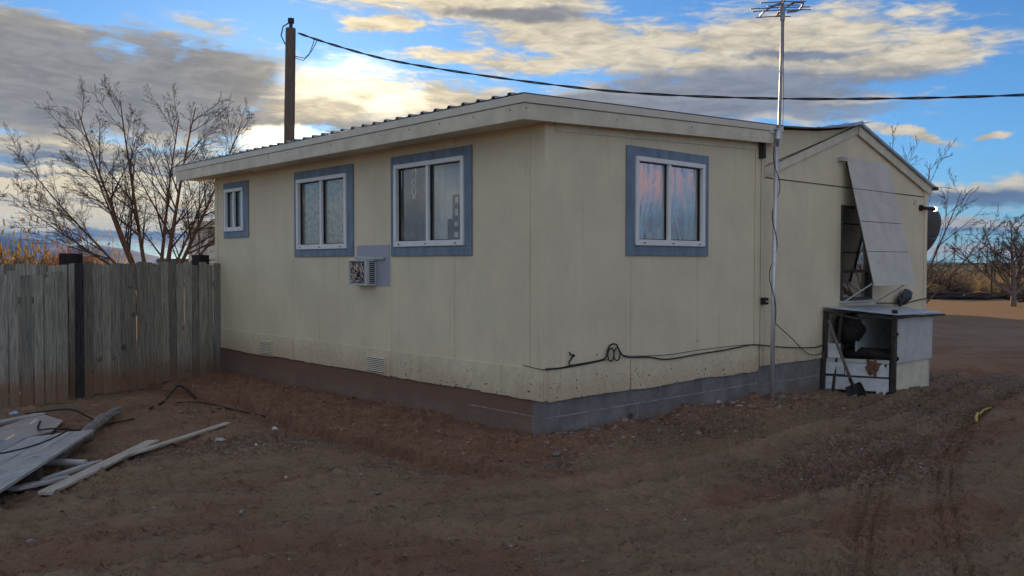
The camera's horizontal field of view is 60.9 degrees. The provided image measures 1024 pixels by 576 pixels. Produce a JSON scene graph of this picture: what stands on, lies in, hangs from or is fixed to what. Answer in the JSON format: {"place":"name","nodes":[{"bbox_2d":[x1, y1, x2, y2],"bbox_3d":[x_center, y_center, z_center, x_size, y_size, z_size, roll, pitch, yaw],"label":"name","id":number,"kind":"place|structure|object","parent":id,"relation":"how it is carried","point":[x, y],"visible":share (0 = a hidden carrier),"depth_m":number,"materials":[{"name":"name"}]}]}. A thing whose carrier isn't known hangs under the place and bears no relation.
{"place":"outdoors","nodes":[
{"label":"outdoors","id":0,"kind":"place"},
{"bbox_2d":[0,235,165,262],"bbox_3d":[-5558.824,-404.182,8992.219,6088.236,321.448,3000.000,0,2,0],"label":"mountains","id":1,"kind":"structure","parent":0,"point":[52,248],"depth_m":8600.96,"materials":[{"name":"blue stone"}]},
{"bbox_2d":[0,284,1023,575],"bbox_3d":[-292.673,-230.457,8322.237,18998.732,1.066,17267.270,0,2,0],"label":"ground","id":2,"kind":"structure","parent":0,"point":[974,342],"depth_m":7.09,"materials":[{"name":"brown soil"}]},
{"bbox_2d":[0,413,44,424],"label":"loose board","id":3,"kind":"object","parent":2,"relation":"on","point":[10,420],"visible":1,"depth_m":10.33,"materials":[{"name":"grey wood"}]},
{"bbox_2d":[0,415,62,439],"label":"plywood sheet","id":4,"kind":"object","parent":2,"relation":"on","point":[24,428],"visible":0.83,"depth_m":9.93,"materials":[{"name":"grey wood"}]},
{"bbox_2d":[25,408,119,419],"bbox_3d":[-5.314,1.519,10.595,1.145,0.126,0.343,0,2,11],"label":"black hose","id":5,"kind":"object","parent":4,"relation":"on","point":[85,415],"visible":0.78,"depth_m":10.65,"materials":[{"name":"rubber"}]},
{"bbox_2d":[0,215,63,271],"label":"dry bush","id":6,"kind":"object","parent":2,"relation":"on","point":[16,256],"visible":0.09,"depth_m":23.90,"materials":[{"name":"orange plant"}]},
{"bbox_2d":[0,271,67,407],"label":"fence gate","id":7,"kind":"structure","parent":2,"relation":"on","point":[53,299],"depth_m":11.52,"materials":[{"name":"grey wood"}]},
{"bbox_2d":[10,475,69,490],"bbox_3d":[-3.975,1.654,7.402,0.093,0.034,0.617,0,-2,16],"label":"loose board","id":8,"kind":"object","parent":2,"relation":"on","point":[36,484],"visible":0.84,"depth_m":7.31,"materials":[{"name":"grey wood"}]},
{"bbox_2d":[0,253,82,395],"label":"board fence","id":9,"kind":"object","parent":2,"relation":"on","point":[67,261],"visible":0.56,"depth_m":12.55,"materials":[{"name":"grey wood"}]},
{"bbox_2d":[28,244,58,264],"bbox_3d":[-14.459,-0.113,27.081,1.455,2.841,1.803,-1,2,-22],"label":"dry bush","id":10,"kind":"object","parent":2,"relation":"on","point":[49,262],"visible":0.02,"depth_m":26.93,"materials":[{"name":"orange plant"}]},
{"bbox_2d":[0,430,93,492],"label":"plank panel","id":11,"kind":"object","parent":2,"relation":"on","point":[21,465],"visible":0.98,"depth_m":7.99,"materials":[{"name":"grey wood"}]},
{"bbox_2d":[0,427,69,453],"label":"black wire","id":12,"kind":"object","parent":11,"relation":"on","point":[67,428],"visible":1,"depth_m":8.16,"materials":[{"name":"rubber"}]},
{"bbox_2d":[10,459,102,491],"bbox_3d":[-4.003,1.651,7.694,0.063,0.036,0.950,1,4,19],"label":"loose board","id":13,"kind":"object","parent":2,"relation":"on","point":[76,469],"visible":0.67,"depth_m":7.79,"materials":[{"name":"grey wood"}]},
{"bbox_2d":[44,458,87,466],"bbox_3d":[-4.373,1.649,8.259,0.776,0.083,0.068,0,2,13],"label":"plastic pipe","id":14,"kind":"object","parent":2,"relation":"on","point":[64,462],"visible":0.37,"depth_m":8.19,"materials":[{"name":"grey paint"}]},
{"bbox_2d":[46,225,102,265],"bbox_3d":[-13.008,-0.321,26.020,1.779,3.166,1.580,0,2,-15],"label":"dry bush","id":15,"kind":"object","parent":2,"relation":"on","point":[68,248],"visible":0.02,"depth_m":25.94,"materials":[{"name":"orange plant"}]},
{"bbox_2d":[37,418,134,430],"bbox_3d":[-4.904,1.569,10.030,1.029,0.120,0.918,-1,2,-24],"label":"black hose","id":16,"kind":"object","parent":2,"relation":"on","point":[38,429],"visible":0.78,"depth_m":9.87,"materials":[{"name":"rubber"}]},
{"bbox_2d":[55,406,122,458],"bbox_3d":[-4.674,1.575,9.722,0.193,0.188,2.610,0,2,-10],"label":"timber post","id":17,"kind":"object","parent":2,"relation":"on","point":[98,422],"visible":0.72,"depth_m":9.75,"materials":[{"name":"grey wood"}]},
{"bbox_2d":[38,440,158,494],"bbox_3d":[-3.768,1.633,8.090,0.119,0.034,2.093,3,2,0],"label":"loose board","id":18,"kind":"object","parent":2,"relation":"on","point":[86,473],"visible":0.98,"depth_m":7.82,"materials":[{"name":"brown wood"}]},
{"bbox_2d":[81,230,136,301],"bbox_3d":[-12.571,-0.306,27.094,1.932,3.028,2.093,0,2,10],"label":"dry bush","id":19,"kind":"object","parent":2,"relation":"on","point":[96,259],"visible":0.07,"depth_m":27.03,"materials":[{"name":"brown plant"}]},
{"bbox_2d":[0,74,259,282],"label":"bare tree","id":20,"kind":"object","parent":2,"relation":"on","point":[126,239],"visible":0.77,"depth_m":19.75,"materials":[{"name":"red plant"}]},
{"bbox_2d":[120,254,146,313],"bbox_3d":[-14.448,-0.035,32.914,1.932,2.650,2.093,0,2,-4],"label":"dry bush","id":21,"kind":"object","parent":2,"relation":"on","point":[136,289],"visible":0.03,"depth_m":32.76,"materials":[{"name":"orange plant"}]},
{"bbox_2d":[73,255,220,397],"bbox_3d":[-5.496,0.652,13.181,0.259,2.320,2.465,1,2,32],"label":"board fence","id":22,"kind":"object","parent":2,"relation":"on","point":[112,354],"visible":0.88,"depth_m":12.97,"materials":[{"name":"grey wood"}]},
{"bbox_2d":[156,259,188,264],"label":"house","id":23,"kind":"structure","parent":2,"relation":"on","point":[172,260],"depth_m":446.40,"materials":[{"name":"grey"}]},
{"bbox_2d":[149,385,196,408],"bbox_3d":[-4.657,1.523,12.234,0.437,0.097,1.731,0,2,-9],"label":"black hose","id":24,"kind":"object","parent":2,"relation":"on","point":[168,396],"visible":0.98,"depth_m":12.51,"materials":[{"name":"rubber"}]},
{"bbox_2d":[130,422,229,456],"bbox_3d":[-3.574,1.599,8.959,0.073,0.028,1.918,1,4,22],"label":"loose board","id":25,"kind":"object","parent":2,"relation":"on","point":[151,447],"visible":0.76,"depth_m":9.14,"materials":[{"name":"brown wood"}]},
{"bbox_2d":[183,221,214,264],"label":"building","id":26,"kind":"structure","parent":2,"relation":"on","point":[212,253],"depth_m":27.47,"materials":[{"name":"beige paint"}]},
{"bbox_2d":[176,401,265,416],"bbox_3d":[-3.832,1.578,11.475,1.806,0.059,0.124,1,2,35],"label":"black hose","id":27,"kind":"object","parent":2,"relation":"on","point":[222,406],"visible":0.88,"depth_m":11.49,"materials":[{"name":"rubber"}]},
{"bbox_2d":[280,18,295,142],"bbox_3d":[-6.150,-2.907,23.928,0.462,8.923,0.330,0,2,0],"label":"utility pole","id":28,"kind":"object","parent":2,"relation":"on","point":[289,96],"visible":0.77,"depth_m":23.75,"materials":[{"name":"brown wood"}]},
{"bbox_2d":[294,33,1023,99],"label":"overhead cable","id":29,"kind":"object","parent":28,"relation":"attached to","point":[712,96],"visible":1,"depth_m":21.11,"materials":[{"name":"black rubber"}]},
{"bbox_2d":[134,369,587,489],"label":"soil clods","id":30,"kind":"object","parent":2,"relation":"on","point":[384,425],"visible":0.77,"depth_m":9.88,"materials":[{"name":"brown soil"}]},
{"bbox_2d":[2,372,1023,575],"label":"dirt crumbs","id":31,"kind":"object","parent":2,"relation":"on","point":[644,544],"visible":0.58,"depth_m":6.08,"materials":[{"name":"brown soil"}]},
{"bbox_2d":[8,263,1023,277],"bbox_3d":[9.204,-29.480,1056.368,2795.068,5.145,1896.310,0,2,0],"label":"scrub","id":32,"kind":"object","parent":2,"relation":"on","point":[965,268],"visible":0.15,"depth_m":187.80,"materials":[{"name":"brown plant"}]},
{"bbox_2d":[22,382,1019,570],"bbox_3d":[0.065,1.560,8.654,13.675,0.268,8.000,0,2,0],"label":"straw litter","id":33,"kind":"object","parent":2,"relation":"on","point":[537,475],"visible":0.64,"depth_m":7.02,"materials":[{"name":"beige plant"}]},
{"bbox_2d":[171,92,938,436],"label":"house","id":34,"kind":"structure","parent":2,"relation":"on","point":[509,236],"depth_m":10.31,"materials":[{"name":"beige paint"}]},
{"bbox_2d":[223,180,248,237],"bbox_3d":[-4.320,-1.227,13.703,0.118,0.873,0.870,-1,2,-42],"label":"window","id":35,"kind":"structure","parent":34,"relation":"in","point":[235,194],"depth_m":13.71,"materials":[{"name":"blue plastic"}]},
{"bbox_2d":[294,164,353,256],"bbox_3d":[-2.531,-1.016,11.741,0.116,1.184,1.538,-1,2,-42],"label":"window","id":36,"kind":"structure","parent":34,"relation":"in","point":[323,197],"depth_m":11.73,"materials":[{"name":"grey glass"}]},
{"bbox_2d":[348,257,383,285],"bbox_3d":[-1.816,-0.213,10.837,0.148,0.361,0.630,-1,2,-42],"label":"air conditioner","id":37,"kind":"object","parent":34,"relation":"attached to","point":[362,273],"visible":1,"depth_m":10.81,"materials":[{"name":"white metal"}]},
{"bbox_2d":[391,145,472,255],"bbox_3d":[-0.898,-0.965,10.004,0.194,1.190,1.525,-1,2,-42],"label":"window","id":38,"kind":"structure","parent":34,"relation":"in","point":[441,183],"depth_m":9.97,"materials":[{"name":"grey glass"}]},
{"bbox_2d":[523,359,607,369],"bbox_3d":[0.620,0.786,8.884,0.980,0.044,0.308,-1,2,-23],"label":"corner wire","id":39,"kind":"object","parent":34,"relation":"attached to","point":[563,368],"visible":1,"depth_m":8.81,"materials":[{"name":"black rubber"}]},
{"bbox_2d":[625,145,708,255],"bbox_3d":[1.754,-0.960,9.918,1.497,1.190,0.157,-1,2,-42],"label":"window","id":40,"kind":"structure","parent":34,"relation":"in","point":[685,175],"depth_m":9.88,"materials":[{"name":"glass"}]},
{"bbox_2d":[546,343,825,369],"bbox_3d":[2.366,0.716,10.429,5.482,0.323,0.045,-1,2,-42],"label":"wall cable","id":41,"kind":"object","parent":34,"relation":"attached to","point":[607,353],"depth_m":9.43,"materials":[{"name":"black rubber"}]},
{"bbox_2d":[625,344,748,355],"bbox_3d":[2.120,0.718,10.223,2.601,0.072,0.008,-1,2,-42],"label":"thin wire","id":42,"kind":"object","parent":34,"relation":"attached to","point":[690,351],"visible":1,"depth_m":10.18,"materials":[{"name":"black rubber"}]},
{"bbox_2d":[750,0,810,401],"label":"antenna mast","id":43,"kind":"object","parent":34,"relation":"attached to","point":[782,9],"visible":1,"depth_m":11.08,"materials":[{"name":"metal"}]},
{"bbox_2d":[775,323,827,354],"bbox_3d":[3.906,0.686,11.727,0.079,0.516,1.659,2,2,44],"label":"coax lead","id":44,"kind":"object","parent":43,"relation":"attached to","point":[798,345],"visible":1,"depth_m":11.72,"materials":[{"name":"black plastic"}]},
{"bbox_2d":[839,205,875,303],"bbox_3d":[5.098,-0.499,12.957,1.030,1.425,0.170,-1,2,-42],"label":"window","id":45,"kind":"structure","parent":34,"relation":"in","point":[851,258],"depth_m":13.04,"materials":[{"name":"brown metal"}]},
{"bbox_2d":[838,157,915,303],"bbox_3d":[5.395,-0.832,12.844,1.490,2.117,0.497,-1,2,-42],"label":"window awning","id":46,"kind":"object","parent":34,"relation":"attached to","point":[881,226],"depth_m":12.80,"materials":[{"name":"beige paint"}]},
{"bbox_2d":[877,298,926,303],"bbox_3d":[6.285,0.215,13.977,1.831,0.066,0.040,-1,2,-42],"label":"wing cable","id":47,"kind":"object","parent":34,"relation":"attached to","point":[896,303],"visible":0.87,"depth_m":13.93,"materials":[{"name":"black rubber"}]},
{"bbox_2d":[927,210,940,250],"bbox_3d":[7.048,-0.933,15.278,1.098,0.933,0.630,-1,2,-42],"label":"satellite dish","id":48,"kind":"object","parent":34,"relation":"attached to","point":[933,224],"visible":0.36,"depth_m":15.20,"materials":[{"name":"grey metal"}]},
{"bbox_2d":[550,450,563,456],"bbox_3d":[0.419,1.544,8.096,0.127,0.063,0.101,0,2,0],"label":"rock","id":49,"kind":"object","parent":2,"relation":"on","point":[555,453],"visible":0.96,"depth_m":8.07,"materials":[{"name":"grey stone"}]},
{"bbox_2d":[538,391,845,462],"bbox_3d":[2.388,1.460,9.673,4.798,0.205,1.377,-2,2,-44],"label":"rubble","id":50,"kind":"object","parent":2,"relation":"on","point":[699,433],"visible":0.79,"depth_m":9.53,"materials":[{"name":"stone"}]},
{"bbox_2d":[769,394,787,399],"bbox_3d":[3.461,1.427,11.295,0.243,0.105,0.157,0,2,0],"label":"rock","id":51,"kind":"object","parent":2,"relation":"on","point":[781,396],"visible":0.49,"depth_m":11.25,"materials":[{"name":"grey stone"}]},
{"bbox_2d":[827,320,866,395],"bbox_3d":[4.575,1.006,11.961,0.102,1.114,0.562,-2,2,-45],"label":"shovel","id":52,"kind":"object","parent":2,"relation":"on","point":[858,389],"visible":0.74,"depth_m":11.91,"materials":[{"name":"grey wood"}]},
{"bbox_2d":[820,305,944,394],"bbox_3d":[5.365,0.922,12.559,1.904,1.336,0.966,-1,2,-42],"label":"wooden bin","id":53,"kind":"object","parent":2,"relation":"on","point":[893,345],"visible":0.94,"depth_m":12.23,"materials":[{"name":"white wood"}]},
{"bbox_2d":[896,289,912,306],"bbox_3d":[6.249,0.155,13.870,0.488,0.289,0.130,-1,2,-35],"label":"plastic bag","id":54,"kind":"object","parent":53,"relation":"on","point":[905,298],"visible":1,"depth_m":13.80,"materials":[{"name":"plastic"}]},
{"bbox_2d":[927,282,946,291],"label":"sagebrush","id":55,"kind":"object","parent":2,"relation":"on","point":[933,290],"visible":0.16,"depth_m":55.62,"materials":[{"name":"plant"}]},
{"bbox_2d":[927,270,952,283],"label":"brush clump","id":56,"kind":"object","parent":2,"relation":"on","point":[938,280],"visible":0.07,"depth_m":60.66,"materials":[{"name":"brown plant"}]},
{"bbox_2d":[927,265,977,292],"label":"brush clump","id":57,"kind":"object","parent":2,"relation":"on","point":[949,285],"visible":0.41,"depth_m":57.35,"materials":[{"name":"brown plant"}]},
{"bbox_2d":[889,125,1016,303],"bbox_3d":[13.261,-1.925,27.966,5.086,6.590,2.410,0,2,11],"label":"bare tree","id":58,"kind":"object","parent":2,"relation":"on","point":[940,244],"visible":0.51,"depth_m":28.00,"materials":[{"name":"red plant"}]},
{"bbox_2d":[938,270,969,280],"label":"sagebrush","id":59,"kind":"object","parent":2,"relation":"on","point":[953,274],"visible":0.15,"depth_m":93.58,"materials":[{"name":"plant"}]},
{"bbox_2d":[954,271,978,279],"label":"sagebrush","id":60,"kind":"object","parent":2,"relation":"on","point":[963,274],"visible":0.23,"depth_m":91.70,"materials":[{"name":"brown plant"}]},
{"bbox_2d":[952,279,982,292],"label":"brush clump","id":61,"kind":"object","parent":2,"relation":"on","point":[970,291],"visible":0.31,"depth_m":59.69,"materials":[{"name":"brown plant"}]},
{"bbox_2d":[956,275,980,285],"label":"sagebrush","id":62,"kind":"object","parent":2,"relation":"on","point":[965,280],"visible":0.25,"depth_m":76.89,"materials":[{"name":"plant"}]},
{"bbox_2d":[927,292,1023,299],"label":"log pile","id":63,"kind":"object","parent":2,"relation":"on","point":[965,296],"visible":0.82,"depth_m":49.31,"materials":[{"name":"black wood"}]},
{"bbox_2d":[966,271,986,280],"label":"sagebrush","id":64,"kind":"object","parent":2,"relation":"on","point":[980,276],"visible":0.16,"depth_m":79.09,"materials":[{"name":"brown plant"}]},
{"bbox_2d":[962,275,998,281],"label":"sagebrush","id":65,"kind":"object","parent":2,"relation":"on","point":[978,279],"visible":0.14,"depth_m":77.39,"materials":[{"name":"brown plant"}]},
{"bbox_2d":[974,407,991,421],"bbox_3d":[5.523,1.470,10.248,0.085,0.096,1.537,1,2,34],"label":"yellow strap","id":66,"kind":"object","parent":2,"relation":"on","point":[977,414],"visible":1,"depth_m":10.10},
{"bbox_2d":[943,214,1023,306],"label":"bare tree","id":67,"kind":"object","parent":2,"relation":"on","point":[1012,291],"visible":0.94,"depth_m":40.19,"materials":[{"name":"brown plant"}]},
{"bbox_2d":[971,275,1004,291],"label":"sagebrush","id":68,"kind":"object","parent":2,"relation":"on","point":[983,286],"visible":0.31,"depth_m":62.66,"materials":[{"name":"beige plant"}]},
{"bbox_2d":[990,267,992,292],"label":"wooden stake","id":69,"kind":"object","parent":2,"relation":"on","point":[991,281],"visible":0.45,"depth_m":51.97,"materials":[{"name":"brown wood"}]},
{"bbox_2d":[979,275,1022,292],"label":"sagebrush","id":70,"kind":"object","parent":2,"relation":"on","point":[999,280],"visible":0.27,"depth_m":57.05,"materials":[{"name":"plant"}]},
{"bbox_2d":[988,282,1021,293],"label":"sagebrush","id":71,"kind":"object","parent":2,"relation":"on","point":[999,291],"visible":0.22,"depth_m":56.39,"materials":[{"name":"brown plant"}]},
{"bbox_2d":[0,0,1023,262],"label":"sky","id":72,"kind":"structure","parent":0,"point":[834,48],"materials":[{"name":"blue"}]},
{"bbox_2d":[927,260,961,262],"bbox_3d":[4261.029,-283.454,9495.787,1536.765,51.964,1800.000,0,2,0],"label":"mesa","id":73,"kind":"structure","parent":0,"point":[941,261],"depth_m":8973.82,"materials":[{"name":"stone"}]}
]}

